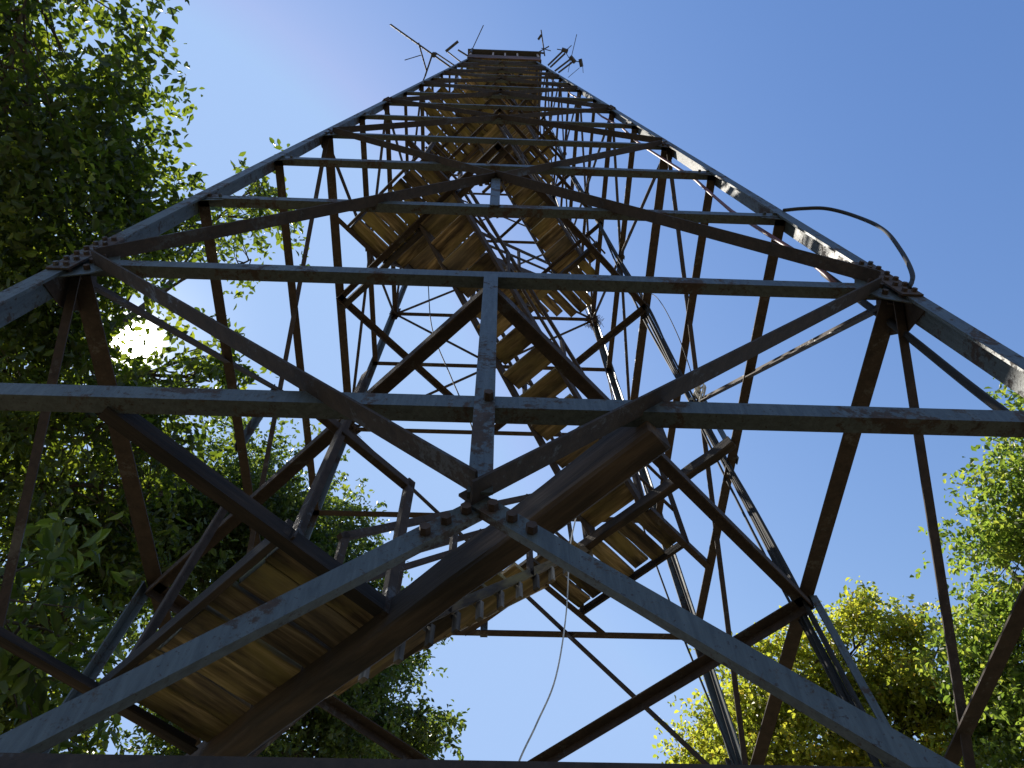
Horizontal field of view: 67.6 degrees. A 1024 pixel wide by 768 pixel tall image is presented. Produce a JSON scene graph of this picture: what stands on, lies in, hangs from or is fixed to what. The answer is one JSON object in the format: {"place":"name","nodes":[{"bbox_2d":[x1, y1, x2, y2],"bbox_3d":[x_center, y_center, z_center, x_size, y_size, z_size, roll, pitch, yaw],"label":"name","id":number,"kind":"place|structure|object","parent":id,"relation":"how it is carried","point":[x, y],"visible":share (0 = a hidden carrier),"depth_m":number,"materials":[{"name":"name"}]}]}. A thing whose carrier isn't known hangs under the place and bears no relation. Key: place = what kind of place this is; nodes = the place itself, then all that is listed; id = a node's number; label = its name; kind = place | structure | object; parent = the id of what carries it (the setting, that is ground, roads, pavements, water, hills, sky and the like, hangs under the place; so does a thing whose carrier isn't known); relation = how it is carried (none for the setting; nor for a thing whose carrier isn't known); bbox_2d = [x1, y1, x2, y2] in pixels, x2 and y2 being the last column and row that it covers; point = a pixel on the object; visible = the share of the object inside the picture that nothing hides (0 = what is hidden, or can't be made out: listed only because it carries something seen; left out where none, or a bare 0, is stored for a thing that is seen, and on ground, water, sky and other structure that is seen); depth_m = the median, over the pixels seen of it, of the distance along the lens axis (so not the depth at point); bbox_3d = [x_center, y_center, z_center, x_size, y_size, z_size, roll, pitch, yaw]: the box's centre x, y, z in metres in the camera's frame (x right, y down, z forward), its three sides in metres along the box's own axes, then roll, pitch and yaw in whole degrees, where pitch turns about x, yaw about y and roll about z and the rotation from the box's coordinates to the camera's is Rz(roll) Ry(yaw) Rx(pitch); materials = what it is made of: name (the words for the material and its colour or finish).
{"place":"outdoors","nodes":[
{"label":"outdoors","id":0,"kind":"place"},
{"bbox_2d":[0,0,1023,765],"label":"sky","id":1,"kind":"structure","parent":0,"point":[906,117],"materials":[{"name":"blue"}]},
{"bbox_3d":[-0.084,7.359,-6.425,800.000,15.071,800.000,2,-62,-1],"label":"ground","id":2,"kind":"structure","parent":0,"visible":0},
{"bbox_2d":[0,496,141,753],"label":"broadleaf tree","id":3,"kind":"object","parent":2,"relation":"on","point":[20,676],"visible":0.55,"depth_m":5.83,"materials":[{"name":"green plant"}]},
{"bbox_2d":[0,445,181,754],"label":"oak tree","id":4,"kind":"object","parent":2,"relation":"on","point":[8,705],"visible":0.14,"depth_m":10.79,"materials":[{"name":"green plant"}]},
{"bbox_2d":[0,0,228,369],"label":"broadleaf tree","id":5,"kind":"object","parent":2,"relation":"on","point":[112,159],"visible":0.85,"depth_m":9.48,"materials":[{"name":"green plant"}]},
{"bbox_2d":[0,137,309,636],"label":"broadleaf tree","id":6,"kind":"object","parent":2,"relation":"on","point":[17,431],"visible":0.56,"depth_m":10.33,"materials":[{"name":"green plant"}]},
{"bbox_2d":[33,361,469,759],"bbox_3d":[-5.020,6.700,10.852,7.374,16.129,8.921,-30,-66,15],"label":"oak tree","id":7,"kind":"object","parent":2,"relation":"on","point":[326,734],"visible":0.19,"depth_m":13.67,"materials":[{"name":"green plant"}]},
{"bbox_2d":[0,49,1023,767],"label":"fire lookout tower","id":8,"kind":"structure","parent":2,"relation":"on","point":[280,639],"depth_m":3.87,"materials":[{"name":"metal"}]},
{"bbox_2d":[348,424,360,434],"bbox_3d":[-2.144,0.622,10.040,0.380,0.350,0.402,25,-65,-13],"label":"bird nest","id":9,"kind":"object","parent":8,"relation":"on","point":[350,428],"visible":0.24,"depth_m":9.98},
{"bbox_2d":[390,24,456,90],"bbox_3d":[-2.314,-8.909,20.286,1.194,0.544,1.762,-21,-64,11],"label":"yagi antenna","id":10,"kind":"object","parent":8,"relation":"attached to","point":[433,54],"visible":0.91,"depth_m":20.37,"materials":[{"name":"metal"}]},
{"bbox_2d":[405,43,426,70],"bbox_3d":[-2.615,-8.684,20.452,0.511,0.180,0.709,-13,-63,6],"label":"folded antenna","id":11,"kind":"object","parent":10,"relation":"attached to","point":[420,55],"visible":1,"depth_m":20.42,"materials":[{"name":"metal"}]},
{"bbox_2d":[428,286,471,427],"bbox_3d":[-0.913,-0.548,10.755,0.986,4.902,0.015,2,-62,-1],"label":"wire","id":12,"kind":"object","parent":8,"relation":"hanging from","point":[439,349],"visible":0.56,"depth_m":10.43,"materials":[{"name":"black metal"}]},
{"bbox_2d":[445,40,460,61],"bbox_3d":[-1.631,-9.924,23.082,0.474,0.130,0.667,-33,-66,16],"label":"panel antenna","id":13,"kind":"object","parent":8,"relation":"attached to","point":[452,46],"visible":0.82,"depth_m":22.99,"materials":[{"name":"metal"}]},
{"bbox_2d":[458,25,483,56],"bbox_3d":[-1.284,-11.080,24.992,1.188,2.185,0.427,-35,-67,17],"label":"whip antenna","id":14,"kind":"object","parent":8,"relation":"attached to","point":[470,51],"visible":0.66,"depth_m":25.41,"materials":[{"name":"metal"}]},
{"bbox_2d":[538,30,550,55],"bbox_3d":[0.967,-11.324,25.489,0.422,0.260,0.776,-25,-64,12],"label":"dipole antenna","id":15,"kind":"object","parent":8,"relation":"attached to","point":[543,48],"visible":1,"depth_m":25.51,"materials":[{"name":"metal"}]},
{"bbox_2d":[518,518,576,760],"bbox_3d":[0.255,1.733,5.408,0.691,2.903,0.029,3,-62,-2],"label":"cord","id":16,"kind":"object","parent":8,"relation":"hanging from","point":[533,730],"visible":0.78,"depth_m":5.08,"materials":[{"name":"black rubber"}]},
{"bbox_2d":[548,45,571,67],"bbox_3d":[1.400,-9.657,22.495,0.860,0.110,0.402,-23,-64,11],"label":"crossarm antenna","id":17,"kind":"object","parent":8,"relation":"attached to","point":[564,50],"visible":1,"depth_m":22.49,"materials":[{"name":"metal"}]},
{"bbox_2d":[554,34,582,76],"bbox_3d":[1.885,-9.544,22.560,0.774,0.108,1.186,29,-66,-15],"label":"panel mast antenna","id":18,"kind":"object","parent":8,"relation":"attached to","point":[573,59],"visible":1,"depth_m":22.58,"materials":[{"name":"metal"}]},
{"bbox_2d":[584,314,603,328],"bbox_3d":[1.385,-1.037,13.011,0.359,0.362,0.373,2,-62,-1],"label":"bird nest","id":19,"kind":"object","parent":8,"relation":"on","point":[594,322],"visible":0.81,"depth_m":12.99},
{"bbox_2d":[552,197,735,764],"bbox_3d":[1.395,0.091,10.947,0.253,21.601,1.354,-39,-68,18],"label":"cable","id":20,"kind":"object","parent":8,"relation":"attached to","point":[716,718],"visible":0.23,"depth_m":6.63,"materials":[{"name":"black rubber"}]},
{"bbox_2d":[550,195,740,764],"bbox_3d":[1.446,0.032,10.915,0.090,21.601,1.420,-40,-68,18],"label":"cable","id":21,"kind":"object","parent":8,"relation":"attached to","point":[727,725],"visible":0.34,"depth_m":7.40,"materials":[{"name":"black rubber"}]},
{"bbox_2d":[650,293,699,396],"bbox_3d":[1.683,-0.428,8.007,0.121,2.702,0.442,-18,-63,9],"label":"wire","id":22,"kind":"object","parent":8,"relation":"hanging from","point":[675,330],"visible":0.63,"depth_m":7.80,"materials":[{"name":"black metal"}]},
{"bbox_2d":[537,106,830,681],"bbox_3d":[1.448,-2.442,12.258,1.185,25.901,0.293,-2,-62,1],"label":"hanging cable","id":23,"kind":"object","parent":8,"relation":"hanging from","point":[750,527],"visible":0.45,"depth_m":6.13,"materials":[{"name":"black rubber"}]},
{"bbox_2d":[540,71,836,281],"bbox_3d":[1.263,-5.199,13.957,1.374,21.302,0.108,-38,-68,18],"label":"cable","id":24,"kind":"object","parent":8,"relation":"attached to","point":[827,276],"visible":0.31,"depth_m":6.10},
{"bbox_2d":[689,383,705,401],"bbox_3d":[1.752,0.169,7.200,0.113,0.311,0.386,2,-62,-1],"label":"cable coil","id":25,"kind":"object","parent":8,"relation":"attached to","point":[697,390],"visible":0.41,"depth_m":7.12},
{"bbox_2d":[536,105,881,766],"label":"hanging cable","id":26,"kind":"object","parent":8,"relation":"hanging from","point":[832,672],"visible":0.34,"depth_m":4.87,"materials":[{"name":"black rubber"}]},
{"bbox_2d":[536,104,890,766],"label":"hanging cable","id":27,"kind":"object","parent":8,"relation":"hanging from","point":[827,644],"visible":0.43,"depth_m":5.12,"materials":[{"name":"black rubber"}]},
{"bbox_2d":[540,111,888,766],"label":"hanging cable","id":28,"kind":"object","parent":8,"relation":"hanging from","point":[717,442],"visible":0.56,"depth_m":6.23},
{"bbox_2d":[555,146,875,766],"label":"hanging cable","id":29,"kind":"object","parent":8,"relation":"hanging from","point":[801,617],"visible":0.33,"depth_m":5.76,"materials":[{"name":"black rubber"}]},
{"bbox_2d":[558,147,886,766],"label":"hanging cable","id":30,"kind":"object","parent":8,"relation":"hanging from","point":[831,663],"visible":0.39,"depth_m":5.82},
{"bbox_2d":[783,206,914,288],"bbox_3d":[2.179,-0.862,4.661,0.491,1.811,0.118,2,-62,-1],"label":"cable","id":31,"kind":"object","parent":8,"relation":"attached to","point":[900,250],"visible":1,"depth_m":5.04,"materials":[{"name":"black rubber"}]},
{"bbox_2d":[820,271,1009,410],"bbox_3d":[2.076,0.413,2.507,0.377,4.804,0.121,-27,-65,13],"label":"cable","id":32,"kind":"object","parent":8,"relation":"attached to","point":[984,397],"visible":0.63,"depth_m":3.56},
{"bbox_2d":[652,576,989,766],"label":"oak tree","id":33,"kind":"object","parent":2,"relation":"on","point":[895,681],"visible":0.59,"depth_m":14.03,"materials":[{"name":"green plant"}]},
{"bbox_2d":[909,378,1023,767],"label":"oak tree","id":34,"kind":"object","parent":2,"relation":"on","point":[998,735],"visible":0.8,"depth_m":11.78,"materials":[{"name":"green plant"}]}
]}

